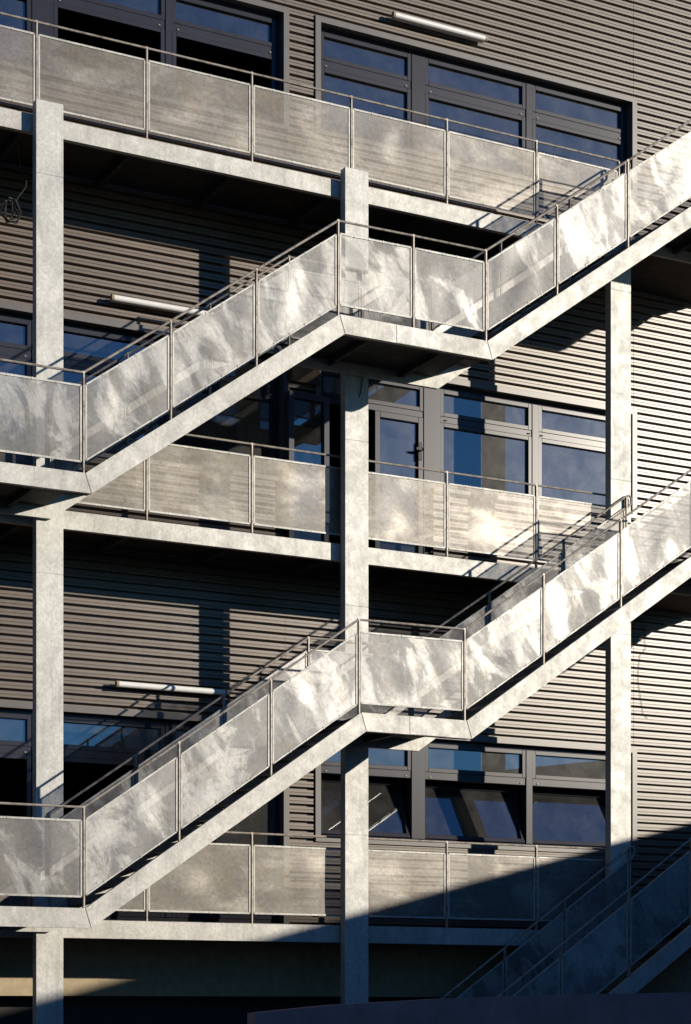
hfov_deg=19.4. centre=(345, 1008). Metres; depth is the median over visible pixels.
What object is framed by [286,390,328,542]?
door
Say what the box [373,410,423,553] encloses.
door
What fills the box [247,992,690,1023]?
parapet wall
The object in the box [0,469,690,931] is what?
staircase
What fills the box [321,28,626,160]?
window frame
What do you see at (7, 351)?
window frame
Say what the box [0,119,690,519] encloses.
staircase
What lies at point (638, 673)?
cable
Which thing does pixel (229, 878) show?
walkway
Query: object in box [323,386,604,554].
window frame
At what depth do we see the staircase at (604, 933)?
24.41 m
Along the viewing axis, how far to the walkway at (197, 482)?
23.88 m
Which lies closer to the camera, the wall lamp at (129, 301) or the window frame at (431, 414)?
the wall lamp at (129, 301)
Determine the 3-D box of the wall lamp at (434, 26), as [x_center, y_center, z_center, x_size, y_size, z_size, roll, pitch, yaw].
[1.195,-12.565,25.915,1.394,0.080,0.155,0,0,-28]
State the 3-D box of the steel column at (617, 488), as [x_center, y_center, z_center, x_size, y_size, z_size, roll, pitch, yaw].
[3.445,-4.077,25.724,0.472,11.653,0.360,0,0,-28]
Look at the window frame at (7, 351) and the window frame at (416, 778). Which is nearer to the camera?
the window frame at (7, 351)
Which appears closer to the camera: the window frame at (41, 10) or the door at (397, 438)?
the window frame at (41, 10)
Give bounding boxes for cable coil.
[0,141,26,223]
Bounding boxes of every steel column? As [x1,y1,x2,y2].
[33,99,62,1023]
[341,167,367,1003]
[605,237,630,993]
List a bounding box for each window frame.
[0,312,278,458]
[0,709,278,922]
[31,0,278,90]
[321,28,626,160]
[321,740,604,847]
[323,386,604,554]
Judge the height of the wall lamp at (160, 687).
0.080 m
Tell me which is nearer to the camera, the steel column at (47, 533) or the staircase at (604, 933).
the steel column at (47, 533)
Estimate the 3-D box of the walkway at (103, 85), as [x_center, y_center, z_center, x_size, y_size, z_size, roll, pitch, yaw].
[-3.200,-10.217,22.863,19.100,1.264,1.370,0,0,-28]
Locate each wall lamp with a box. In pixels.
[110,294,206,317]
[115,680,227,695]
[391,11,487,42]
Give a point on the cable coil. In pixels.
(4, 214)
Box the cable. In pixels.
[638,625,647,718]
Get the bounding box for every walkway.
[0,12,690,301]
[0,427,690,613]
[0,831,604,945]
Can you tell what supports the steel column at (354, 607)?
on the ground
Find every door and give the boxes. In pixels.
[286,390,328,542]
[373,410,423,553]
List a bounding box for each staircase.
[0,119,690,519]
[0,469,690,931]
[442,837,690,997]
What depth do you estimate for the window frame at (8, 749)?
24.08 m
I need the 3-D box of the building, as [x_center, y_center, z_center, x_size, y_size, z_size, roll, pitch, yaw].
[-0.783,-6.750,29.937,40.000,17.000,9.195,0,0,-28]
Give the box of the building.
[0,0,690,1023]

